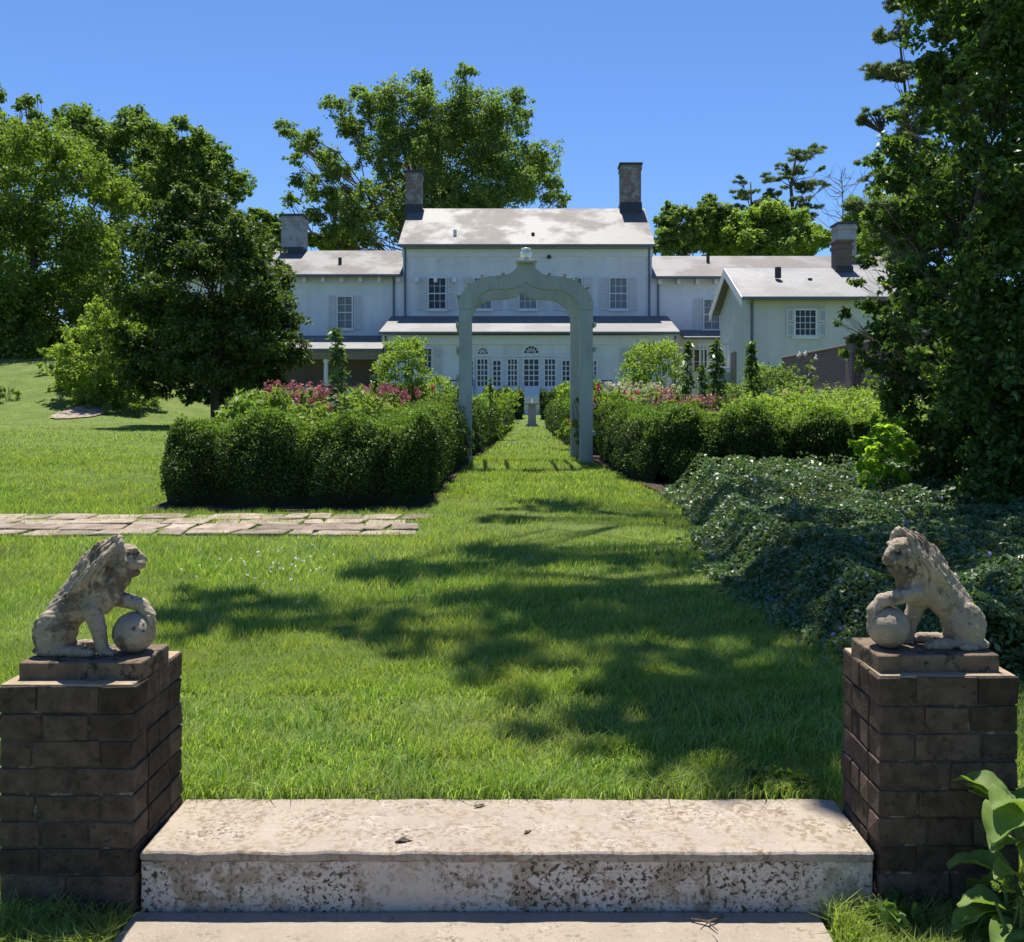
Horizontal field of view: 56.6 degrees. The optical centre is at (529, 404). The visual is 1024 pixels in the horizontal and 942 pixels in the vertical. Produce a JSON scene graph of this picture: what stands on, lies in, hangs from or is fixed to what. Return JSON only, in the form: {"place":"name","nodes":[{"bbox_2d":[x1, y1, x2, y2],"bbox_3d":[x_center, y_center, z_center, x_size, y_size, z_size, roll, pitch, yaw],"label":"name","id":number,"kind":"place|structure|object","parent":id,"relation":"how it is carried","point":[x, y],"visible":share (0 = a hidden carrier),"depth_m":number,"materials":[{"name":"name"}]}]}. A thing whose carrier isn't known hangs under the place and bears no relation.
{"place":"outdoors","nodes":[
{"label":"outdoors","id":0,"kind":"place"},
{"bbox_2d":[50,406,104,417],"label":"stone path","id":1,"kind":"structure","parent":0,"point":[79,411],"depth_m":39.08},
{"bbox_2d":[144,437,500,509],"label":"garden soil","id":2,"kind":"structure","parent":0,"point":[165,505],"depth_m":9.34,"materials":[{"name":"soil"}]},
{"bbox_2d":[211,385,319,437],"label":"garden shrub","id":3,"kind":"object","parent":2,"relation":"on","point":[243,402],"visible":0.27,"depth_m":10.78,"materials":[{"name":"green plant"}]},
{"bbox_2d":[264,379,325,409],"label":"pink flower plant","id":4,"kind":"object","parent":2,"relation":"on","point":[310,394],"visible":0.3,"depth_m":13.48,"materials":[{"name":"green plant"}]},
{"bbox_2d":[158,405,439,506],"bbox_3d":[-2.353,0.511,9.864,2.842,1.034,1.323,0,0,0],"label":"boxwood hedge","id":5,"kind":"object","parent":2,"relation":"on","point":[266,459],"visible":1,"depth_m":9.46,"materials":[{"name":"green plant"}]},
{"bbox_2d":[215,403,392,445],"bbox_3d":[-4.836,0.431,23.291,6.765,1.076,25.487,0,0,0],"label":"garden foliage","id":6,"kind":"object","parent":2,"relation":"on","point":[314,414],"visible":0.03,"depth_m":12.38,"materials":[{"name":"green plant"}]},
{"bbox_2d":[277,383,333,418],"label":"pink flower plant","id":7,"kind":"object","parent":2,"relation":"on","point":[326,391],"visible":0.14,"depth_m":13.93,"materials":[{"name":"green plant"}]},
{"bbox_2d":[291,388,340,417],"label":"pink flower plant","id":8,"kind":"object","parent":2,"relation":"on","point":[314,395],"visible":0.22,"depth_m":13.36,"materials":[{"name":"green plant"}]},
{"bbox_2d":[324,327,350,418],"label":"columnar shrub","id":9,"kind":"object","parent":2,"relation":"on","point":[338,352],"visible":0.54,"depth_m":12.17,"materials":[{"name":"green plant"}]},
{"bbox_2d":[307,382,413,440],"bbox_3d":[-2.233,0.344,11.397,1.342,1.235,1.294,0,0,-44],"label":"garden shrub","id":10,"kind":"object","parent":2,"relation":"on","point":[364,403],"visible":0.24,"depth_m":11.31,"materials":[{"name":"green plant"}]},
{"bbox_2d":[338,382,394,411],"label":"pink flower plant","id":11,"kind":"object","parent":2,"relation":"on","point":[384,385],"visible":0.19,"depth_m":15.76,"materials":[{"name":"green plant"}]},
{"bbox_2d":[376,387,421,410],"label":"pink flower plant","id":12,"kind":"object","parent":2,"relation":"on","point":[392,399],"visible":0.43,"depth_m":15.84,"materials":[{"name":"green plant"}]},
{"bbox_2d":[370,335,435,403],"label":"garden shrub","id":13,"kind":"object","parent":2,"relation":"on","point":[406,346],"visible":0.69,"depth_m":16.87,"materials":[{"name":"green plant"}]},
{"bbox_2d":[373,396,475,488],"bbox_3d":[-1.350,0.433,12.146,1.201,1.116,4.205,0,0,0],"label":"boxwood hedge","id":14,"kind":"object","parent":2,"relation":"on","point":[454,452],"visible":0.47,"depth_m":11.69,"materials":[{"name":"green plant"}]},
{"bbox_2d":[400,370,483,408],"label":"garden shrub","id":15,"kind":"object","parent":2,"relation":"on","point":[436,380],"visible":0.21,"depth_m":16.82,"materials":[{"name":"green plant"}]},
{"bbox_2d":[420,384,473,439],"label":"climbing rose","id":16,"kind":"object","parent":2,"relation":"on","point":[448,398],"visible":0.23,"depth_m":14.36,"materials":[{"name":"green plant"}]},
{"bbox_2d":[437,391,515,454],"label":"boxwood hedge","id":17,"kind":"object","parent":2,"relation":"on","point":[485,422],"visible":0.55,"depth_m":18.49,"materials":[{"name":"green plant"}]},
{"bbox_2d":[478,385,522,440],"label":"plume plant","id":18,"kind":"object","parent":2,"relation":"on","point":[503,402],"visible":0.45,"depth_m":21.91,"materials":[{"name":"green plant"}]},
{"bbox_2d":[113,912,832,941],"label":"path","id":19,"kind":"structure","parent":0,"point":[436,927],"depth_m":2.72,"materials":[{"name":"stone"}]},
{"bbox_2d":[0,0,1020,334],"label":"sky","id":20,"kind":"structure","parent":0,"point":[703,94],"materials":[{"name":"blue"}]},
{"bbox_2d":[0,357,1023,941],"bbox_3d":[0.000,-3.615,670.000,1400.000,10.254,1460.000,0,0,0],"label":"ground","id":21,"kind":"structure","parent":0,"point":[36,379],"depth_m":5.80,"materials":[{"name":"plant"}]},
{"bbox_2d":[0,83,62,266],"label":"broadleaf tree","id":22,"kind":"object","parent":21,"relation":"on","point":[28,103],"visible":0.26,"depth_m":75.44,"materials":[{"name":"green plant"}]},
{"bbox_2d":[35,346,61,372],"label":"pale plant","id":23,"kind":"object","parent":21,"relation":"on","point":[45,351],"visible":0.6,"depth_m":45.92,"materials":[{"name":"green plant"}]},
{"bbox_2d":[0,264,159,347],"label":"broadleaf tree","id":24,"kind":"object","parent":21,"relation":"on","point":[85,284],"visible":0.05,"depth_m":80.75,"materials":[{"name":"green plant"}]},
{"bbox_2d":[0,110,161,358],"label":"broadleaf tree","id":25,"kind":"object","parent":21,"relation":"on","point":[84,243],"visible":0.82,"depth_m":54.47,"materials":[{"name":"green plant"}]},
{"bbox_2d":[0,651,182,919],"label":"brick pillar","id":26,"kind":"structure","parent":21,"relation":"on","point":[90,788],"depth_m":2.79,"materials":[{"name":"brick"}]},
{"bbox_2d":[19,534,168,681],"bbox_3d":[-1.352,0.616,2.955,0.374,0.429,0.224,0,0,0],"label":"lion statue","id":27,"kind":"object","parent":26,"relation":"on","point":[91,592],"visible":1,"depth_m":2.91,"materials":[{"name":"stone"}]},
{"bbox_2d":[82,389,113,411],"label":"bank weed","id":28,"kind":"object","parent":21,"relation":"on","point":[106,405],"visible":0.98,"depth_m":40.06,"materials":[{"name":"green plant"}]},
{"bbox_2d":[39,293,162,409],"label":"hillside shrub","id":29,"kind":"object","parent":21,"relation":"on","point":[88,375],"visible":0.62,"depth_m":40.93,"materials":[{"name":"green plant"}]},
{"bbox_2d":[120,398,141,415],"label":"bank weed","id":30,"kind":"object","parent":21,"relation":"on","point":[136,405],"visible":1,"depth_m":39.95,"materials":[{"name":"green plant"}]},
{"bbox_2d":[44,101,257,338],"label":"broadleaf tree","id":31,"kind":"object","parent":21,"relation":"on","point":[201,156],"visible":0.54,"depth_m":68.98,"materials":[{"name":"green plant"}]},
{"bbox_2d":[97,181,314,420],"bbox_3d":[-12.137,-3.675,36.126,7.886,9.346,8.600,0,0,-36],"label":"maple tree","id":32,"kind":"object","parent":21,"relation":"on","point":[199,341],"visible":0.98,"depth_m":33.96,"materials":[{"name":"green plant"}]},
{"bbox_2d":[0,513,432,537],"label":"flagstone path","id":33,"kind":"structure","parent":21,"relation":"on","point":[95,527],"depth_m":8.36,"materials":[{"name":"stone"}]},
{"bbox_2d":[247,207,283,250],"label":"broadleaf tree","id":34,"kind":"object","parent":21,"relation":"on","point":[274,223],"visible":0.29,"depth_m":63.96,"materials":[{"name":"green plant"}]},
{"bbox_2d":[180,537,374,602],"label":"clover flowers","id":35,"kind":"object","parent":21,"relation":"on","point":[296,558],"visible":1,"depth_m":6.63,"materials":[{"name":"white plant"}]},
{"bbox_2d":[308,231,359,250],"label":"broadleaf tree","id":36,"kind":"object","parent":21,"relation":"on","point":[313,241],"visible":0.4,"depth_m":80.45,"materials":[{"name":"green plant"}]},
{"bbox_2d":[0,373,689,523],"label":"grass","id":37,"kind":"structure","parent":21,"relation":"on","point":[54,450],"depth_m":11.60,"materials":[{"name":"plant"}]},
{"bbox_2d":[272,61,572,250],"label":"oak tree","id":38,"kind":"object","parent":21,"relation":"on","point":[428,144],"visible":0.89,"depth_m":75.55,"materials":[{"name":"green plant"}]},
{"bbox_2d":[482,386,524,418],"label":"boxwood hedge","id":39,"kind":"object","parent":21,"relation":"on","point":[519,412],"visible":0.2,"depth_m":43.23,"materials":[{"name":"green plant"}]},
{"bbox_2d":[140,799,873,916],"bbox_3d":[-0.069,1.433,2.993,2.173,0.238,0.396,0,0,0],"label":"stone step","id":40,"kind":"object","parent":21,"relation":"on","point":[562,855],"visible":0.95,"depth_m":2.81,"materials":[{"name":"stone"}]},
{"bbox_2d":[0,650,1023,941],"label":"grass","id":41,"kind":"structure","parent":21,"relation":"on","point":[34,922],"depth_m":3.58,"materials":[{"name":"plant"}]},
{"bbox_2d":[456,247,595,462],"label":"garden arch","id":42,"kind":"structure","parent":21,"relation":"on","point":[528,279],"depth_m":13.49,"materials":[{"name":"grey paint"}]},
{"bbox_2d":[169,162,887,414],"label":"white house","id":43,"kind":"structure","parent":21,"relation":"on","point":[370,302],"depth_m":52.00,"materials":[{"name":"paint"}]},
{"bbox_2d":[328,295,361,330],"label":"window","id":44,"kind":"structure","parent":43,"relation":"in","point":[342,305],"depth_m":51.97,"materials":[{"name":"wood"}]},
{"bbox_2d":[417,347,441,376],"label":"window","id":45,"kind":"structure","parent":43,"relation":"in","point":[435,353],"depth_m":47.96,"materials":[{"name":"white glass"}]},
{"bbox_2d":[418,277,455,311],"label":"window","id":46,"kind":"structure","parent":43,"relation":"in","point":[435,300],"depth_m":51.97,"materials":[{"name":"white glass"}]},
{"bbox_2d":[463,277,501,311],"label":"window","id":47,"kind":"structure","parent":43,"relation":"in","point":[497,304],"depth_m":51.96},
{"bbox_2d":[476,358,488,394],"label":"french door","id":48,"kind":"structure","parent":43,"relation":"in","point":[482,364],"depth_m":47.97,"materials":[{"name":"white glass"}]},
{"bbox_2d":[492,359,501,389],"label":"french door","id":49,"kind":"structure","parent":43,"relation":"in","point":[496,363],"depth_m":47.97,"materials":[{"name":"white glass"}]},
{"bbox_2d":[506,358,517,390],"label":"french door","id":50,"kind":"structure","parent":43,"relation":"in","point":[511,363],"depth_m":47.98,"materials":[{"name":"white glass"}]},
{"bbox_2d":[508,294,546,311],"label":"window","id":51,"kind":"structure","parent":43,"relation":"in","point":[525,304],"depth_m":51.97,"materials":[{"name":"wood"}]},
{"bbox_2d":[523,358,539,395],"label":"french door","id":52,"kind":"structure","parent":43,"relation":"in","point":[531,366],"depth_m":47.97,"materials":[{"name":"white glass"}]},
{"bbox_2d":[544,358,556,394],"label":"french door","id":53,"kind":"structure","parent":43,"relation":"in","point":[550,364],"depth_m":47.97,"materials":[{"name":"white glass"}]},
{"bbox_2d":[561,359,569,384],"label":"french door","id":54,"kind":"structure","parent":43,"relation":"in","point":[565,363],"depth_m":47.97,"materials":[{"name":"white glass"}]},
{"bbox_2d":[554,277,592,311],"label":"window","id":55,"kind":"structure","parent":43,"relation":"in","point":[588,281],"depth_m":51.96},
{"bbox_2d":[599,277,637,311],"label":"window","id":56,"kind":"structure","parent":43,"relation":"in","point":[618,286],"depth_m":51.97,"materials":[{"name":"wood"}]},
{"bbox_2d":[620,347,641,374],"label":"window","id":57,"kind":"structure","parent":43,"relation":"in","point":[622,349],"depth_m":47.96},
{"bbox_2d":[693,349,709,372],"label":"porch door","id":58,"kind":"structure","parent":43,"relation":"in","point":[695,351],"depth_m":51.98,"materials":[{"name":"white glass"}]},
{"bbox_2d":[694,298,719,329],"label":"window","id":59,"kind":"structure","parent":43,"relation":"in","point":[714,324],"depth_m":51.97,"materials":[{"name":"wood"}]},
{"bbox_2d":[524,403,539,425],"bbox_3d":[0.078,0.320,37.000,0.600,1.110,0.600,0,0,0],"label":"sundial","id":60,"kind":"object","parent":21,"relation":"on","point":[532,414],"visible":0.82,"depth_m":36.84,"materials":[{"name":"stone"}]},
{"bbox_2d":[538,387,598,418],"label":"boxwood hedge","id":61,"kind":"object","parent":21,"relation":"on","point":[544,399],"visible":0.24,"depth_m":43.05,"materials":[{"name":"green plant"}]},
{"bbox_2d":[652,192,741,255],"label":"broadleaf tree","id":62,"kind":"object","parent":21,"relation":"on","point":[689,234],"visible":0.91,"depth_m":71.88,"materials":[{"name":"green plant"}]},
{"bbox_2d":[693,343,730,407],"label":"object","id":63,"kind":"object","parent":21,"relation":"on","point":[727,378],"visible":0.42,"depth_m":43.97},
{"bbox_2d":[705,337,728,411],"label":"columnar shrub","id":64,"kind":"object","parent":21,"relation":"on","point":[716,351],"visible":0.61,"depth_m":19.96,"materials":[{"name":"green plant"}]},
{"bbox_2d":[729,174,768,210],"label":"pine tree","id":65,"kind":"object","parent":21,"relation":"on","point":[742,194],"visible":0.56,"depth_m":91.19,"materials":[{"name":"green plant"}]},
{"bbox_2d":[697,195,831,255],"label":"broadleaf tree","id":66,"kind":"object","parent":21,"relation":"on","point":[770,227],"visible":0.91,"depth_m":70.62,"materials":[{"name":"green plant"}]},
{"bbox_2d":[743,763,808,795],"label":"lawn weed","id":67,"kind":"object","parent":21,"relation":"on","point":[795,777],"visible":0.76,"depth_m":3.26,"materials":[{"name":"green plant"}]},
{"bbox_2d":[760,143,831,221],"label":"pine tree","id":68,"kind":"object","parent":21,"relation":"on","point":[788,173],"visible":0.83,"depth_m":91.77,"materials":[{"name":"green plant"}]},
{"bbox_2d":[792,162,870,228],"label":"bare tree","id":69,"kind":"object","parent":21,"relation":"on","point":[842,192],"visible":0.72,"depth_m":69.88,"materials":[{"name":"grey plant"}]},
{"bbox_2d":[709,239,955,394],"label":"annex building","id":70,"kind":"structure","parent":21,"relation":"on","point":[775,314],"depth_m":40.05,"materials":[{"name":"paint"}]},
{"bbox_2d":[731,352,736,385],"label":"side door","id":71,"kind":"structure","parent":70,"relation":"in","point":[734,354],"depth_m":42.80,"materials":[{"name":"wood"}]},
{"bbox_2d":[786,308,825,338],"bbox_3d":[11.621,-3.418,39.945,1.684,1.272,0.150,0,0,0],"label":"window","id":72,"kind":"structure","parent":70,"relation":"in","point":[805,325],"depth_m":39.96,"materials":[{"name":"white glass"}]},
{"bbox_2d":[781,330,968,438],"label":"garden wall","id":73,"kind":"structure","parent":21,"relation":"on","point":[830,365],"depth_m":30.80,"materials":[{"name":"brick"}]},
{"bbox_2d":[839,187,914,260],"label":"broadleaf tree","id":74,"kind":"object","parent":21,"relation":"on","point":[865,244],"visible":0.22,"depth_m":72.13,"materials":[{"name":"green plant"}]},
{"bbox_2d":[861,885,937,940],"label":"ivy clump","id":75,"kind":"object","parent":21,"relation":"on","point":[891,911],"visible":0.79,"depth_m":2.66,"materials":[{"name":"green plant"}]},
{"bbox_2d":[840,0,961,405],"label":"pine tree","id":76,"kind":"object","parent":21,"relation":"on","point":[897,71],"visible":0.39,"depth_m":24.18,"materials":[{"name":"green plant"}]},
{"bbox_2d":[841,648,1019,919],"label":"brick pillar","id":77,"kind":"structure","parent":21,"relation":"on","point":[915,744],"depth_m":2.79,"materials":[{"name":"brick"}]},
{"bbox_2d":[851,526,998,672],"bbox_3d":[1.219,0.590,2.940,0.374,0.429,0.224,0,0,-2],"label":"lion statue","id":78,"kind":"object","parent":77,"relation":"on","point":[918,568],"visible":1,"depth_m":2.89,"materials":[{"name":"stone"}]},
{"bbox_2d":[946,770,1023,941],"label":"broad leaf plant","id":79,"kind":"object","parent":21,"relation":"on","point":[1002,812],"visible":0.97,"depth_m":2.55,"materials":[{"name":"plant"}]},
{"bbox_2d":[991,876,1023,932],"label":"feathery weed","id":80,"kind":"object","parent":21,"relation":"on","point":[1018,920],"visible":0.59,"depth_m":2.51,"materials":[{"name":"green plant"}]},
{"bbox_2d":[567,444,1023,678],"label":"garden soil","id":81,"kind":"structure","parent":0,"point":[658,484],"depth_m":10.54,"materials":[{"name":"soil"}]},
{"bbox_2d":[554,378,604,441],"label":"garden shrub","id":82,"kind":"object","parent":81,"relation":"on","point":[563,388],"visible":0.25,"depth_m":17.43,"materials":[{"name":"green plant"}]},
{"bbox_2d":[561,382,605,444],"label":"climbing rose","id":83,"kind":"object","parent":81,"relation":"on","point":[596,401],"visible":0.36,"depth_m":14.69,"materials":[{"name":"green plant"}]},
{"bbox_2d":[543,388,631,454],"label":"boxwood hedge","id":84,"kind":"object","parent":81,"relation":"on","point":[556,416],"visible":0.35,"depth_m":23.06,"materials":[{"name":"green plant"}]},
{"bbox_2d":[595,388,638,402],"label":"rose bush","id":85,"kind":"object","parent":81,"relation":"on","point":[630,397],"visible":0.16,"depth_m":15.74,"materials":[{"name":"green plant"}]},
{"bbox_2d":[593,398,687,482],"bbox_3d":[1.493,0.412,12.895,1.181,1.050,3.518,0,0,-5],"label":"boxwood hedge","id":86,"kind":"object","parent":81,"relation":"on","point":[626,437],"visible":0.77,"depth_m":11.93,"materials":[{"name":"green plant"}]},
{"bbox_2d":[602,379,681,406],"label":"plume plant","id":87,"kind":"object","parent":81,"relation":"on","point":[638,384],"visible":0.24,"depth_m":18.45,"materials":[{"name":"pink plant"}]},
{"bbox_2d":[613,336,688,404],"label":"garden shrub","id":88,"kind":"object","parent":81,"relation":"on","point":[667,348],"visible":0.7,"depth_m":20.75,"materials":[{"name":"green plant"}]},
{"bbox_2d":[645,387,684,408],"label":"pink flower plant","id":89,"kind":"object","parent":81,"relation":"on","point":[652,394],"visible":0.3,"depth_m":14.97,"materials":[{"name":"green plant"}]},
{"bbox_2d":[676,339,696,407],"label":"lily stalk","id":90,"kind":"object","parent":81,"relation":"on","point":[688,345],"visible":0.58,"depth_m":19.97,"materials":[{"name":"green plant"}]},
{"bbox_2d":[693,363,713,411],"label":"columnar shrub","id":91,"kind":"object","parent":81,"relation":"on","point":[701,371],"visible":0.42,"depth_m":18.98,"materials":[{"name":"green plant"}]},
{"bbox_2d":[685,393,723,411],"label":"pink flower plant","id":92,"kind":"object","parent":81,"relation":"on","point":[718,399],"visible":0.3,"depth_m":15.16,"materials":[{"name":"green plant"}]},
{"bbox_2d":[707,379,748,409],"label":"garden shrub","id":93,"kind":"object","parent":81,"relation":"on","point":[732,390],"visible":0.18,"depth_m":24.71,"materials":[{"name":"green plant"}]},
{"bbox_2d":[741,341,763,400],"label":"lily stalk","id":94,"kind":"object","parent":81,"relation":"on","point":[750,361],"visible":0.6,"depth_m":20.95,"materials":[{"name":"green plant"}]},
{"bbox_2d":[658,399,857,487],"bbox_3d":[2.646,0.440,11.161,2.316,1.049,1.299,0,0,0],"label":"boxwood hedge","id":95,"kind":"object","parent":81,"relation":"on","point":[756,429],"visible":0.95,"depth_m":10.78,"materials":[{"name":"green plant"}]},
{"bbox_2d":[717,387,807,418],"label":"sunlit perennial","id":96,"kind":"object","parent":81,"relation":"on","point":[782,404],"visible":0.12,"depth_m":14.88,"materials":[{"name":"green plant"}]},
{"bbox_2d":[732,362,809,404],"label":"garden shrub","id":97,"kind":"object","parent":81,"relation":"on","point":[774,378],"visible":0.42,"depth_m":23.83,"materials":[{"name":"green plant"}]},
{"bbox_2d":[741,390,856,418],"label":"sunlit perennial","id":98,"kind":"object","parent":81,"relation":"on","point":[803,406],"visible":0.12,"depth_m":14.31,"materials":[{"name":"green plant"}]},
{"bbox_2d":[794,351,819,395],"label":"stalk","id":99,"kind":"object","parent":81,"relation":"on","point":[810,368],"visible":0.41,"depth_m":24.92,"materials":[{"name":"green plant"}]},
{"bbox_2d":[671,401,955,472],"bbox_3d":[5.583,0.420,23.790,8.210,1.023,24.492,0,0,0],"label":"garden foliage","id":100,"kind":"object","parent":81,"relation":"on","point":[859,428],"visible":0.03,"depth_m":12.12,"materials":[{"name":"green plant"}]},
{"bbox_2d":[773,383,873,417],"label":"sunlit perennial","id":101,"kind":"object","parent":81,"relation":"on","point":[810,396],"visible":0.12,"depth_m":16.80,"materials":[{"name":"green plant"}]},
{"bbox_2d":[648,449,1023,676],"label":"periwinkle","id":102,"kind":"object","parent":81,"relation":"on","point":[967,540],"depth_m":6.38,"materials":[{"name":"plant"}]},
{"bbox_2d":[807,391,918,420],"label":"sunlit perennial","id":103,"kind":"object","parent":81,"relation":"on","point":[864,409],"visible":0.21,"depth_m":14.75,"materials":[{"name":"green plant"}]},
{"bbox_2d":[833,381,932,417],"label":"sunlit perennial","id":104,"kind":"object","parent":81,"relation":"on","point":[869,394],"visible":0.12,"depth_m":17.13,"materials":[{"name":"green plant"}]},
{"bbox_2d":[847,414,919,503],"bbox_3d":[3.221,0.649,8.712,0.560,1.133,0.718,0,0,0],"label":"lime shrub","id":105,"kind":"object","parent":81,"relation":"on","point":[879,434],"visible":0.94,"depth_m":8.57,"materials":[{"name":"green plant"}]},
{"bbox_2d":[831,0,1023,518],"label":"holly tree","id":106,"kind":"object","parent":81,"relation":"on","point":[966,355],"visible":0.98,"depth_m":8.07,"materials":[{"name":"green plant"}]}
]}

